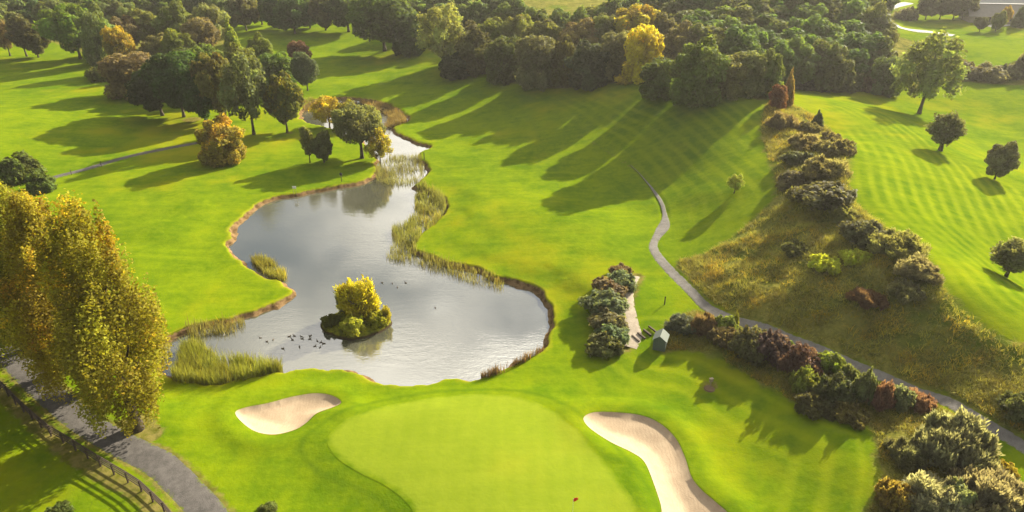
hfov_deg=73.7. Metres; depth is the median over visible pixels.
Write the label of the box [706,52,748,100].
broadleaf tree
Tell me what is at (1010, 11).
broadleaf tree
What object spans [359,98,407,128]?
reed bed
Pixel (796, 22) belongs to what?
broadleaf tree
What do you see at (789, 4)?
broadleaf tree
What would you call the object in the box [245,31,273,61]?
broadleaf tree
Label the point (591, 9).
broadleaf tree
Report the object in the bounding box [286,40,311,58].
broadleaf tree
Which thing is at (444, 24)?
broadleaf tree
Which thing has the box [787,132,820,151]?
shrub
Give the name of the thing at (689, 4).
broadleaf tree
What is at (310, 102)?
reed bed
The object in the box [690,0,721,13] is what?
broadleaf tree
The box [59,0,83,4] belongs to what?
broadleaf tree
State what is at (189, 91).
broadleaf tree
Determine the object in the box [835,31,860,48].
broadleaf tree
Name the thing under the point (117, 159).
cart path
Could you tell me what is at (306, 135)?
broadleaf tree
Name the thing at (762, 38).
broadleaf tree
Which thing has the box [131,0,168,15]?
broadleaf tree
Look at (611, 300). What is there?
hedge shrub
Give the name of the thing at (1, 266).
poplar tree
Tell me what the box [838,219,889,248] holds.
shrub
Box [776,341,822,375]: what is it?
shrub
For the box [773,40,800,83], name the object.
broadleaf tree
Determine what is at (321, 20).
broadleaf tree
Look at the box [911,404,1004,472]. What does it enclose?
shrub
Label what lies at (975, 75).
shrub
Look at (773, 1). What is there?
broadleaf tree
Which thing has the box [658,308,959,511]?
rough grass
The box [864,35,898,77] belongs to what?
broadleaf tree
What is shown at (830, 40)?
broadleaf tree
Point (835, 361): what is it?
shrub
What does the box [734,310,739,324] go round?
shrub
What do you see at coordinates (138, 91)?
broadleaf tree
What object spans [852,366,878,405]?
shrub
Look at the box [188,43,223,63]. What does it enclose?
broadleaf tree
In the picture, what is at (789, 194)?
shrub
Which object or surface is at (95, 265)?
poplar tree
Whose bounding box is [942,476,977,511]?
shrub
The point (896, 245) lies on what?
shrub
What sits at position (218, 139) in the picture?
broadleaf tree
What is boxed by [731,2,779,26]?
broadleaf tree
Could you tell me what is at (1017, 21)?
broadleaf tree
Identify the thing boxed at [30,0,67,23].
broadleaf tree
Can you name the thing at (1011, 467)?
shrub
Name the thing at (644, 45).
broadleaf tree
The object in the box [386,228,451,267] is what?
reed bed
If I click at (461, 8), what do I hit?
broadleaf tree
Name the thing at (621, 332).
hedge shrub
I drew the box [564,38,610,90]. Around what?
broadleaf tree
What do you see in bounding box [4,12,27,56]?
broadleaf tree
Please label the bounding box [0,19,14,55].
broadleaf tree
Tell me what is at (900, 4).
road
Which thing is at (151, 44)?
broadleaf tree
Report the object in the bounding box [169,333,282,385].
reed bed
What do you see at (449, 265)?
reed bed
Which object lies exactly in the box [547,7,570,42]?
broadleaf tree
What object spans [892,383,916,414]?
shrub
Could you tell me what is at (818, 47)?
broadleaf tree
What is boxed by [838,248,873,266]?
shrub
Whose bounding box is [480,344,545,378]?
reed bed
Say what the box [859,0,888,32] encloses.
broadleaf tree
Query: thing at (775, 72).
broadleaf tree
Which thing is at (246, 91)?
broadleaf tree
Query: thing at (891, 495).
shrub
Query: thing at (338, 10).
broadleaf tree
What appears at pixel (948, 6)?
broadleaf tree
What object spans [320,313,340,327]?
shrub
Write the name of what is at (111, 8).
broadleaf tree
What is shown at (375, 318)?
shrub
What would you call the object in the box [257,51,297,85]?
broadleaf tree
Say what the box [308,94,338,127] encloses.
broadleaf tree
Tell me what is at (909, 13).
shrub
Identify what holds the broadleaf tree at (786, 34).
on the ground at (552, 202)
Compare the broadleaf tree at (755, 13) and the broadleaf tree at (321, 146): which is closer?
the broadleaf tree at (321, 146)
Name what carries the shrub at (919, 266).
on the ground at (552, 202)
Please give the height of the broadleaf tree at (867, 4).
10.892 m
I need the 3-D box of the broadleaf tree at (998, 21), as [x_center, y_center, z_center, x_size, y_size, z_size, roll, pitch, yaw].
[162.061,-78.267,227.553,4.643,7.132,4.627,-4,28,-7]
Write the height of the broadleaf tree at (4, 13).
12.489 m
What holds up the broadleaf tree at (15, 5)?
on the ground at (552, 202)
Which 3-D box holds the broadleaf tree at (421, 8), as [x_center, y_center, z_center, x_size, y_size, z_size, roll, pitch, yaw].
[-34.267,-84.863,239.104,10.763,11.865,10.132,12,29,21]
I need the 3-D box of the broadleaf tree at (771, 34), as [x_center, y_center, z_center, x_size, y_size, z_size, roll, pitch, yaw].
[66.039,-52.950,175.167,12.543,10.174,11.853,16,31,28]
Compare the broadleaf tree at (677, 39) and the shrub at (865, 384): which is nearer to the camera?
the shrub at (865, 384)
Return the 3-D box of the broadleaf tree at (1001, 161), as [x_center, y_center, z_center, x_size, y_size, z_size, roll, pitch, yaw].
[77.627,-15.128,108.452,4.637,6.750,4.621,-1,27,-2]
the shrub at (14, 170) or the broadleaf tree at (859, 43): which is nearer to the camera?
the shrub at (14, 170)
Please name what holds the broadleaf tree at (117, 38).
on the ground at (552, 202)
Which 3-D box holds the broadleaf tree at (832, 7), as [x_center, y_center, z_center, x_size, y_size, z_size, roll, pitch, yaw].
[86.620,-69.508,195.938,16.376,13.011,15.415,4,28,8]
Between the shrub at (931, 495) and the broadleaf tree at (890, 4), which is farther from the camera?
the broadleaf tree at (890, 4)
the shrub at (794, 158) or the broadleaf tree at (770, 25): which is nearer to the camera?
the shrub at (794, 158)
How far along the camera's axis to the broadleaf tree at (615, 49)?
157.81 m
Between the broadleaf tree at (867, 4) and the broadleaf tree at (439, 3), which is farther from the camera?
the broadleaf tree at (439, 3)
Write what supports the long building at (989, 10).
on the ground at (552, 202)
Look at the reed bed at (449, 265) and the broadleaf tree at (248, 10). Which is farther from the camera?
the broadleaf tree at (248, 10)
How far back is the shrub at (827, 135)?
114.91 m
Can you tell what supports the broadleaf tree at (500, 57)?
on the ground at (552, 202)
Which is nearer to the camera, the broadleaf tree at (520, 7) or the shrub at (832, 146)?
the shrub at (832, 146)
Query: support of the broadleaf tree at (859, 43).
on the ground at (552, 202)
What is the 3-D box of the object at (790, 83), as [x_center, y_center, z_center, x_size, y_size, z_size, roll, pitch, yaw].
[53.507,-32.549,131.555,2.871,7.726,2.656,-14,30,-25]
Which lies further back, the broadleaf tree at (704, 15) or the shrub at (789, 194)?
the broadleaf tree at (704, 15)
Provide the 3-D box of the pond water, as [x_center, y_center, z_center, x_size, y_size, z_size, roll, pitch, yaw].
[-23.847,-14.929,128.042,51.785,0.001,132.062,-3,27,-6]
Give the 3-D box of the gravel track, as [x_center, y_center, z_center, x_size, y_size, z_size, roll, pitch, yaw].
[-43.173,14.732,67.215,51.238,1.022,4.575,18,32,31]
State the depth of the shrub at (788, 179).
98.89 m
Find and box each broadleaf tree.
[0,0,28,19]
[0,3,15,30]
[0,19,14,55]
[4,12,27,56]
[16,18,51,57]
[17,0,38,25]
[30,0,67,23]
[31,3,89,58]
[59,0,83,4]
[73,1,114,65]
[79,0,101,9]
[84,66,106,82]
[96,51,149,100]
[97,0,135,22]
[99,25,135,55]
[110,15,142,45]
[117,0,130,3]
[123,63,169,115]
[127,8,156,41]
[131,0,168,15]
[137,32,165,60]
[138,50,195,117]
[150,0,188,34]
[154,0,184,7]
[158,27,195,54]
[164,46,196,60]
[171,58,213,119]
[179,17,220,46]
[183,0,207,13]
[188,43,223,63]
[188,51,238,113]
[190,2,230,34]
[192,0,224,5]
[194,112,246,167]
[211,0,241,28]
[217,48,272,134]
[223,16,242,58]
[226,41,261,90]
[227,0,259,30]
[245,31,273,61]
[255,0,267,24]
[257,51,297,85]
[258,0,280,28]
[262,70,304,132]
[272,0,308,33]
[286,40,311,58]
[290,52,319,90]
[298,126,313,162]
[300,0,316,28]
[307,0,332,30]
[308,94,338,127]
[309,130,332,162]
[318,0,355,31]
[330,102,386,158]
[337,97,358,115]
[344,0,417,51]
[363,127,393,162]
[391,13,425,57]
[409,0,427,20]
[415,0,464,57]
[417,0,432,16]
[426,0,457,18]
[450,3,465,26]
[452,0,471,6]
[454,20,477,42]
[454,26,492,77]
[461,0,490,25]
[469,0,499,22]
[477,16,508,40]
[483,34,521,85]
[484,2,514,20]
[494,0,516,12]
[501,14,533,38]
[509,0,528,17]
[514,33,555,91]
[522,6,548,22]
[526,18,562,45]
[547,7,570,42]
[550,33,575,88]
[557,17,598,46]
[562,5,590,28]
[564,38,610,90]
[582,4,599,19]
[589,12,617,47]
[592,0,621,20]
[600,30,628,80]
[613,3,660,32]
[621,0,642,8]
[621,23,664,84]
[638,56,677,100]
[639,0,666,10]
[645,0,670,9]
[653,12,679,54]
[659,0,690,15]
[662,19,703,59]
[668,9,694,24]
[669,33,730,107]
[679,1,700,10]
[681,9,722,26]
[686,16,715,26]
[687,0,699,10]
[687,22,729,47]
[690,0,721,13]
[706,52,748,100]
[709,5,732,18]
[712,0,743,10]
[712,15,747,29]
[718,4,758,24]
[718,23,758,55]
[726,173,744,192]
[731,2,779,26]
[731,50,767,98]
[736,0,781,18]
[743,23,767,53]
[744,0,784,6]
[747,29,760,55]
[754,12,788,33]
[756,46,785,97]
[758,23,778,32]
[761,29,782,42]
[762,35,784,51]
[768,38,788,50]
[768,83,788,108]
[770,0,785,7]
[770,5,789,20]
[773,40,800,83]
[774,26,804,43]
[782,3,828,18]
[783,3,811,22]
[783,16,814,33]
[783,34,821,84]
[784,0,817,9]
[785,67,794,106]
[793,33,821,46]
[795,13,829,36]
[809,0,843,23]
[812,38,844,85]
[813,40,855,91]
[819,17,843,39]
[826,37,846,47]
[827,23,847,39]
[832,19,871,35]
[833,12,846,24]
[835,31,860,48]
[836,0,850,13]
[839,0,866,21]
[841,31,884,52]
[844,46,870,74]
[855,33,890,78]
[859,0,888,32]
[860,0,890,13]
[860,12,900,35]
[862,1,873,9]
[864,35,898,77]
[870,28,898,49]
[870,55,904,97]
[883,0,900,13]
[889,27,970,113]
[916,0,943,19]
[923,109,967,151]
[935,0,955,19]
[952,0,969,19]
[958,0,979,19]
[973,17,989,31]
[984,141,1020,179]
[989,236,1023,277]
[990,10,1007,30]
[1003,5,1013,21]
[1010,6,1023,27]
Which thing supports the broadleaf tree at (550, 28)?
on the ground at (552, 202)
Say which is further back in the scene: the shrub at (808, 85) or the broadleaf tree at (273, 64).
the broadleaf tree at (273, 64)
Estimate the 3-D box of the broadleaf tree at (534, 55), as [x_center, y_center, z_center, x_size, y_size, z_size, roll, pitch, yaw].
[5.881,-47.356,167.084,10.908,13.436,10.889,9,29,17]
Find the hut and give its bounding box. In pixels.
[652,329,669,351]
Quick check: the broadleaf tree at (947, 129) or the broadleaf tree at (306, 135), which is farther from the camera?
the broadleaf tree at (306, 135)
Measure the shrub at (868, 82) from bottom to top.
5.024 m
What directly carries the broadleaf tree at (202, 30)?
on the ground at (552, 202)
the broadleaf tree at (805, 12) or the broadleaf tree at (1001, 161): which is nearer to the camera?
the broadleaf tree at (1001, 161)
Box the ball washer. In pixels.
[704,377,714,391]
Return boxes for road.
[892,2,953,36]
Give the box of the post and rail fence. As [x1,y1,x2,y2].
[0,381,170,511]
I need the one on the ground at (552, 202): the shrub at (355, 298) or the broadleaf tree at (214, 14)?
the broadleaf tree at (214, 14)
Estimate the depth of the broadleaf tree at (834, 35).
176.89 m
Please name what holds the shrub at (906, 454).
on the ground at (552, 202)
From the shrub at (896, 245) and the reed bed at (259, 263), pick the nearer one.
the shrub at (896, 245)
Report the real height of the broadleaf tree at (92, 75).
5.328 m
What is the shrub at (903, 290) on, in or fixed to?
on the ground at (552, 202)
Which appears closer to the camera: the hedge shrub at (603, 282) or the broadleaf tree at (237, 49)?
the hedge shrub at (603, 282)
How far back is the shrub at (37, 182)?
117.08 m
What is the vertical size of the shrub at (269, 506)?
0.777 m
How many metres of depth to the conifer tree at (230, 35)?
201.69 m
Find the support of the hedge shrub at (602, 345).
on the ground at (552, 202)
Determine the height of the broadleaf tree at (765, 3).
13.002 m
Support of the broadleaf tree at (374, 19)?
on the ground at (552, 202)
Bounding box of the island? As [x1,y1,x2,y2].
[320,312,391,339]
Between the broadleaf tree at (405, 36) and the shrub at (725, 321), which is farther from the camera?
the broadleaf tree at (405, 36)
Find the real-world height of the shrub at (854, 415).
1.632 m
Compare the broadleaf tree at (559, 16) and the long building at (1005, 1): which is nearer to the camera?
the broadleaf tree at (559, 16)
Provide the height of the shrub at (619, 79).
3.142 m
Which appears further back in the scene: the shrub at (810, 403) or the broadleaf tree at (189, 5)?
the broadleaf tree at (189, 5)
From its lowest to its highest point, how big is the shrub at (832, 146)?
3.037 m
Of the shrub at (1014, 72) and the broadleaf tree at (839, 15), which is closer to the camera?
the shrub at (1014, 72)
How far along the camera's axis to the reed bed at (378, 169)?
130.24 m
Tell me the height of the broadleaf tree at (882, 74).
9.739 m
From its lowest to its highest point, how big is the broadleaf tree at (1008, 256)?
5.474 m
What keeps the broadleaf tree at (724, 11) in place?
on the ground at (552, 202)
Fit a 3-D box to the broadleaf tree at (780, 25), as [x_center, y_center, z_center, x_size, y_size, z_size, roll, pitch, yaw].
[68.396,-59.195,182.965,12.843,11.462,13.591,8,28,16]
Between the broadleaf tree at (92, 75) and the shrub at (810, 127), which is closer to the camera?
the shrub at (810, 127)
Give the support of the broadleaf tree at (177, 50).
on the ground at (552, 202)
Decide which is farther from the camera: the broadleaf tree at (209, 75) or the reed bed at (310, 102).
the reed bed at (310, 102)
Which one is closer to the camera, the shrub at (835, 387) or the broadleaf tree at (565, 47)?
the shrub at (835, 387)
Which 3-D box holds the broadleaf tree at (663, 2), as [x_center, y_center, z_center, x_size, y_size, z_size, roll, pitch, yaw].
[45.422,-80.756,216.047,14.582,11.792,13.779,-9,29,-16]
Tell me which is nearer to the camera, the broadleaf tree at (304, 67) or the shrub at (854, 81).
the shrub at (854, 81)
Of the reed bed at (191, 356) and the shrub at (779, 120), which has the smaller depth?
the reed bed at (191, 356)
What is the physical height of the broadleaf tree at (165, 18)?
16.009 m
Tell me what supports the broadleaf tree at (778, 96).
on the ground at (552, 202)
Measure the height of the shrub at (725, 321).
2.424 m
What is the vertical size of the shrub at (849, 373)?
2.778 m
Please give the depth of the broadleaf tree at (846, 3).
195.62 m
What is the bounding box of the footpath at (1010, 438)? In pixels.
[630,165,1023,453]
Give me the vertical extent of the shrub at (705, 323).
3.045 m
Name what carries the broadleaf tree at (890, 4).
on the ground at (552, 202)
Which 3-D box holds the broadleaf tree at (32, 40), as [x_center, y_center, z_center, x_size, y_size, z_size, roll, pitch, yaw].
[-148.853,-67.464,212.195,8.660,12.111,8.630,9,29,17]
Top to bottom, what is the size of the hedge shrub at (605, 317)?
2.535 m
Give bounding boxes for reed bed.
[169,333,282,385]
[183,312,244,338]
[250,252,288,280]
[302,96,357,111]
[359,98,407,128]
[374,153,423,185]
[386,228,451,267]
[390,177,446,245]
[421,255,503,289]
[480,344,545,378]
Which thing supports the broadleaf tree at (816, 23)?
on the ground at (552, 202)
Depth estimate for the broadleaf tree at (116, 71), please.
168.22 m
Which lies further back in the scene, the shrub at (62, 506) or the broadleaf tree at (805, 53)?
the broadleaf tree at (805, 53)
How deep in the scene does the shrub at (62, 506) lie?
55.53 m
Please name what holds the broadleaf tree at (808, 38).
on the ground at (552, 202)
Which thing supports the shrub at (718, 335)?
on the ground at (552, 202)
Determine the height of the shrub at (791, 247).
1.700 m
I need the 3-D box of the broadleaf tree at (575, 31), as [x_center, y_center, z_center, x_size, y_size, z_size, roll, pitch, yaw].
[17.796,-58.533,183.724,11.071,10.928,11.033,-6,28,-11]
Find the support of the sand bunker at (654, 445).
on the ground at (552, 202)
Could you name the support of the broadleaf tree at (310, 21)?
on the ground at (552, 202)
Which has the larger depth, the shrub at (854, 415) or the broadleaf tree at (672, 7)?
the broadleaf tree at (672, 7)
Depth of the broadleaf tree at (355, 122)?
129.78 m
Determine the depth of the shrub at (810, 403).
63.43 m
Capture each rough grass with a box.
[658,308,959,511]
[676,102,1023,433]
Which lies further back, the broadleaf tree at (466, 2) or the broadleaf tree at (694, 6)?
the broadleaf tree at (466, 2)
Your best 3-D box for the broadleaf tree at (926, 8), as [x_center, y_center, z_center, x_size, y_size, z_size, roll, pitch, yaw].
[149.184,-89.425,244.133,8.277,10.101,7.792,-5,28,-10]
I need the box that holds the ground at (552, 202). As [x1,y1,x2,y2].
[0,0,1023,511]
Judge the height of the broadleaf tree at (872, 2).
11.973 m
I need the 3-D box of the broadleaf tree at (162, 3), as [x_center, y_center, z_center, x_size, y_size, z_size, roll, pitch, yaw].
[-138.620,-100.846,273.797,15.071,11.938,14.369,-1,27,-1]
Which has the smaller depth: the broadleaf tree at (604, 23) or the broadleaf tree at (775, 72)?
the broadleaf tree at (775, 72)
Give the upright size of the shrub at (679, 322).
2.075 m
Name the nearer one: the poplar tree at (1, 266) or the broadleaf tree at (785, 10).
the poplar tree at (1, 266)
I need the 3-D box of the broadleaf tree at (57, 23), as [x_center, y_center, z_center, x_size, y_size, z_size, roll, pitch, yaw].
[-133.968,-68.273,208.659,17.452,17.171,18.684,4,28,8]
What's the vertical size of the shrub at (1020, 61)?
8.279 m
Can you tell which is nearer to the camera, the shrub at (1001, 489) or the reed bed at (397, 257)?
the shrub at (1001, 489)
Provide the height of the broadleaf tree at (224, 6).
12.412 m
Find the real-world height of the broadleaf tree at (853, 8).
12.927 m
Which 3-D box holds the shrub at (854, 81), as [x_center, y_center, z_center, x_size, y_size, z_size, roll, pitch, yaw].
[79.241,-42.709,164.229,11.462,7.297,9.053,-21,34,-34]
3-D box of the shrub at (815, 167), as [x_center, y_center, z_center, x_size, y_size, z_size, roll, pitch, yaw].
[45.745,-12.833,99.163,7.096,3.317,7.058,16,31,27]
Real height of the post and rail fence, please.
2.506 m
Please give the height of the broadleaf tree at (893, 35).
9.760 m
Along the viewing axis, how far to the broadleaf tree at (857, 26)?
182.66 m
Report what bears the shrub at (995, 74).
on the ground at (552, 202)
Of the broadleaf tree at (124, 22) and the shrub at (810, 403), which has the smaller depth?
the shrub at (810, 403)
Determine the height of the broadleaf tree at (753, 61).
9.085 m
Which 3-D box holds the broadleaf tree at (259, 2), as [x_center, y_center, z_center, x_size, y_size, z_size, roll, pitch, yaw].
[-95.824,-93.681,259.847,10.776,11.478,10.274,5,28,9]
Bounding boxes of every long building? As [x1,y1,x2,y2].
[959,3,1023,23]
[980,0,1023,3]
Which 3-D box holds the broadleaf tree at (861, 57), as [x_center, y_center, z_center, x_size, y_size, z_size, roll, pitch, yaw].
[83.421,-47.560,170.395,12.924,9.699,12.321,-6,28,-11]
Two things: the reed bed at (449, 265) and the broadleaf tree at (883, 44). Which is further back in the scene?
the broadleaf tree at (883, 44)
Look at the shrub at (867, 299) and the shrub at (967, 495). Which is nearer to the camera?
the shrub at (967, 495)
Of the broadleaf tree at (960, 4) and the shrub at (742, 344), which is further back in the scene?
the broadleaf tree at (960, 4)
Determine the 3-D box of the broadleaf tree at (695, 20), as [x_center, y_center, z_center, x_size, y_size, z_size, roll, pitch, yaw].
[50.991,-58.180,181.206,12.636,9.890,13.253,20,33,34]
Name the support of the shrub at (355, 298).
on the island
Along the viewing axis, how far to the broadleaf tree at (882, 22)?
186.95 m
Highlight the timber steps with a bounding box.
[631,325,655,341]
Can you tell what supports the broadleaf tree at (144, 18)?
on the ground at (552, 202)
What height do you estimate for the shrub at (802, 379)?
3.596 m
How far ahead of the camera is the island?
81.21 m
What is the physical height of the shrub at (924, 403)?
2.147 m
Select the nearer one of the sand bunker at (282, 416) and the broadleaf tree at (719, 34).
the sand bunker at (282, 416)
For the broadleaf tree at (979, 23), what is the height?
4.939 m
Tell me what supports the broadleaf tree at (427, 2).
on the ground at (552, 202)
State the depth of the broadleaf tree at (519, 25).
192.44 m
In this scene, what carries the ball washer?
on the ground at (552, 202)
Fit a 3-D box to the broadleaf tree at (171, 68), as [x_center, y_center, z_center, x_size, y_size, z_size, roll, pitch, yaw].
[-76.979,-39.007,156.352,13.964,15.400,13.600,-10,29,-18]
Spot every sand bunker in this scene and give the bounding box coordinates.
[235,393,340,433]
[583,412,726,511]
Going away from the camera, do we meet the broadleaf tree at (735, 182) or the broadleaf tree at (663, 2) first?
the broadleaf tree at (735, 182)
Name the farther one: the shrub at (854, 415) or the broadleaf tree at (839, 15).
the broadleaf tree at (839, 15)
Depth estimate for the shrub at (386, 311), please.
82.05 m
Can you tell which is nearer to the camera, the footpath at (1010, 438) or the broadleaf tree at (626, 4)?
the footpath at (1010, 438)
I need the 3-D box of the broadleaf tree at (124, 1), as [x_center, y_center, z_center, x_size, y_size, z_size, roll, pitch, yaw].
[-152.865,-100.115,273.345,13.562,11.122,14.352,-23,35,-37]
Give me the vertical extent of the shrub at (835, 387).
3.359 m
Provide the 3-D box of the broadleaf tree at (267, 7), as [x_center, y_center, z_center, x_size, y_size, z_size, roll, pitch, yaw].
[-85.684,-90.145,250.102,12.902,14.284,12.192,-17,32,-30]
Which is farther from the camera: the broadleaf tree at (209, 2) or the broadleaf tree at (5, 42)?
the broadleaf tree at (209, 2)
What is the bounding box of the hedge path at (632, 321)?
[622,276,641,348]
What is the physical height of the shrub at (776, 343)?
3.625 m
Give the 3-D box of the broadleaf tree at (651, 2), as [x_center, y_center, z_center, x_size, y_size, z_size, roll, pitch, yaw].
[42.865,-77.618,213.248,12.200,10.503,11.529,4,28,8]
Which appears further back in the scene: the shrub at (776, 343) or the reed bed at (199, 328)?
the reed bed at (199, 328)
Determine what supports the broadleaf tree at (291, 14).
on the ground at (552, 202)
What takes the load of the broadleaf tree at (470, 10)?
on the ground at (552, 202)
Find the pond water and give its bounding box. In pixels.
[160,99,549,385]
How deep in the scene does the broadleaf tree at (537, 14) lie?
205.83 m
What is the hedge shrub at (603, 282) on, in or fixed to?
on the ground at (552, 202)
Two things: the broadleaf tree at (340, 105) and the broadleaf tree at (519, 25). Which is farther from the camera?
the broadleaf tree at (519, 25)
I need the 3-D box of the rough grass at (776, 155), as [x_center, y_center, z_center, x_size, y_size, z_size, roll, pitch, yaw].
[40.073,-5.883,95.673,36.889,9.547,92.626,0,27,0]
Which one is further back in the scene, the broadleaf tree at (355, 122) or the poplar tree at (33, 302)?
the broadleaf tree at (355, 122)
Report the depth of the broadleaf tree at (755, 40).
156.97 m
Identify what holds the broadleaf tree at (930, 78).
on the ground at (552, 202)
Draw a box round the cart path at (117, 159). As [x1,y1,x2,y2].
[54,142,196,177]
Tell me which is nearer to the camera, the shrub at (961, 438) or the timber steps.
the shrub at (961, 438)
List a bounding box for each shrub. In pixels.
[0,149,47,186]
[25,171,57,195]
[44,499,75,511]
[257,500,277,511]
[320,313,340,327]
[332,274,381,317]
[333,293,344,312]
[339,314,365,336]
[365,309,390,328]
[381,305,391,324]
[438,51,471,80]
[577,287,629,316]
[584,330,624,359]
[586,306,629,329]
[590,275,629,296]
[593,322,629,345]
[606,269,637,292]
[608,262,633,273]
[613,73,632,85]
[663,313,696,335]
[690,311,717,336]
[706,326,741,347]
[715,314,738,329]
[727,324,769,367]
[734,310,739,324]
[756,328,790,367]
[764,110,799,130]
[775,170,813,191]
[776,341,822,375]
[777,150,813,165]
[780,238,808,257]
[784,185,802,203]
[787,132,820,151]
[788,364,820,394]
[791,180,857,210]
[793,390,835,421]
[795,78,829,92]
[797,120,822,133]
[801,153,853,181]
[807,253,841,275]
[811,110,823,127]
[811,136,857,157]
[811,369,855,404]
[815,350,846,374]
[820,131,841,139]
[827,70,865,93]
[828,205,863,223]
[833,400,871,430]
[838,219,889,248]
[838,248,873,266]
[840,363,860,382]
[844,285,890,310]
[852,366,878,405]
[861,76,879,92]
[865,227,932,259]
[865,379,897,411]
[874,476,915,511]
[882,435,929,473]
[885,277,926,304]
[892,251,945,285]
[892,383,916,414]
[893,6,919,20]
[898,469,971,511]
[908,386,938,414]
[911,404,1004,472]
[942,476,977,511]
[944,59,984,81]
[944,464,1023,511]
[969,61,1012,83]
[995,389,1023,423]
[997,63,1023,80]
[997,459,1021,478]
[1008,53,1023,71]
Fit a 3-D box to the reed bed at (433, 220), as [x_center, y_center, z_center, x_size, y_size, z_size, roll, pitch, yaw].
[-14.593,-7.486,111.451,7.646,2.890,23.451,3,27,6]
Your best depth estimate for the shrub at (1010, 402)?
59.40 m
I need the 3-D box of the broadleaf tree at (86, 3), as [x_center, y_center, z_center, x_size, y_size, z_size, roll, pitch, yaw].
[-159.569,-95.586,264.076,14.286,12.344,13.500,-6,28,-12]
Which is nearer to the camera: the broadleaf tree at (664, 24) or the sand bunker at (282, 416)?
the sand bunker at (282, 416)
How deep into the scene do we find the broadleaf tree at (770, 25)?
178.28 m
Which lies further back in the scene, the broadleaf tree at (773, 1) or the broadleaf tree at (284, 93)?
the broadleaf tree at (773, 1)
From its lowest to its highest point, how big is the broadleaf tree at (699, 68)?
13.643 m
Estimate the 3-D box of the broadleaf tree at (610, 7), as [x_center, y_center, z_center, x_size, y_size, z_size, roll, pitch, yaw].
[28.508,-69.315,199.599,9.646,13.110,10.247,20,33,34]
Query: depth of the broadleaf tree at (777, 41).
167.61 m
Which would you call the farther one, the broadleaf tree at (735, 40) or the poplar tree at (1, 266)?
the broadleaf tree at (735, 40)
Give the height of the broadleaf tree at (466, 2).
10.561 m
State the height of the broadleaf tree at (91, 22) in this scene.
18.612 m
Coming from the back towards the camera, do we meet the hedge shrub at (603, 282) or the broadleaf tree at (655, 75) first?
the broadleaf tree at (655, 75)
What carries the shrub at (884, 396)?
on the ground at (552, 202)
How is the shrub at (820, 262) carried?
on the ground at (552, 202)
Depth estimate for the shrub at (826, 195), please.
88.90 m
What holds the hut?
on the ground at (552, 202)
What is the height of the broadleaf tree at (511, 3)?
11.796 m
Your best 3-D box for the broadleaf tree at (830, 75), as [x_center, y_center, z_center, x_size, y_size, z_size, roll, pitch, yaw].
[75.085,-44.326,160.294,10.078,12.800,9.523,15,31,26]
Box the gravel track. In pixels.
[0,345,228,511]
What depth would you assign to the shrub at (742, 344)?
71.94 m
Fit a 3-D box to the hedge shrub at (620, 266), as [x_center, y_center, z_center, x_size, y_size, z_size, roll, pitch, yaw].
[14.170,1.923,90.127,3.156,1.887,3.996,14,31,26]
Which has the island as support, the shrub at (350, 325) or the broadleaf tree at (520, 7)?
the shrub at (350, 325)
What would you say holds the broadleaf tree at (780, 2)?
on the ground at (552, 202)
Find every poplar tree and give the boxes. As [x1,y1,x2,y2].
[0,180,23,351]
[0,181,70,373]
[0,188,131,403]
[26,188,173,439]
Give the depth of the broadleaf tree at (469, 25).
198.71 m
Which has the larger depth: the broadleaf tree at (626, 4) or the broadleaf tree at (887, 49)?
the broadleaf tree at (626, 4)
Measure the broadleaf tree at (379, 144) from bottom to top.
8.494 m
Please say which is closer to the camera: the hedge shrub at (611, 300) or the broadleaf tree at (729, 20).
the hedge shrub at (611, 300)
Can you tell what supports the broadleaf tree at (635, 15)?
on the ground at (552, 202)
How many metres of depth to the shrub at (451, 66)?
182.57 m
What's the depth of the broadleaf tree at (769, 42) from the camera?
170.17 m
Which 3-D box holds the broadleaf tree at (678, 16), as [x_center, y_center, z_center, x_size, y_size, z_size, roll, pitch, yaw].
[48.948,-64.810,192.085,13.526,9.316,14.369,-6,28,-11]
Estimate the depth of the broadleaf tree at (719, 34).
156.88 m
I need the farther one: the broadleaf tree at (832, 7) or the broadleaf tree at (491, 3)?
the broadleaf tree at (491, 3)
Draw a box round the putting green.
[327,394,640,511]
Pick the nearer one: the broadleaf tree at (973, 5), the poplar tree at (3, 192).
the poplar tree at (3, 192)
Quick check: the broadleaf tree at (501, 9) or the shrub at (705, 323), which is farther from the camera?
the broadleaf tree at (501, 9)
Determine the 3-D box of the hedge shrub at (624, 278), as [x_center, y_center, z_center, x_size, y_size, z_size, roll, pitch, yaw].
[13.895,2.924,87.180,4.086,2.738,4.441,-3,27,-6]
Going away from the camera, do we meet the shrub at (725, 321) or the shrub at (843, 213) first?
the shrub at (725, 321)
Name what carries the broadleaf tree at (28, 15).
on the ground at (552, 202)
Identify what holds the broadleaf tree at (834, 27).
on the ground at (552, 202)
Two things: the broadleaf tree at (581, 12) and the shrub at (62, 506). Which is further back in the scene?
the broadleaf tree at (581, 12)
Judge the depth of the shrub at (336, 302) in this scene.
84.08 m
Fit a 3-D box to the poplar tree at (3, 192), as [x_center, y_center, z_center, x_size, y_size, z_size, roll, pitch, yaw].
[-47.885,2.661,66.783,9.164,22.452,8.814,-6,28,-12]
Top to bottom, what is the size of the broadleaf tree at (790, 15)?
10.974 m
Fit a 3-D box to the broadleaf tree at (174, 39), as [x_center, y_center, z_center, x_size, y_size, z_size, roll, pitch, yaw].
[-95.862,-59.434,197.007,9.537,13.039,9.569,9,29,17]
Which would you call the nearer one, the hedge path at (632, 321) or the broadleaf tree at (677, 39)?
the hedge path at (632, 321)
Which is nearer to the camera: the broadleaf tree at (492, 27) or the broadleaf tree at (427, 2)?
the broadleaf tree at (492, 27)
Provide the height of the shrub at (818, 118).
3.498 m
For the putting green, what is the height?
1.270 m

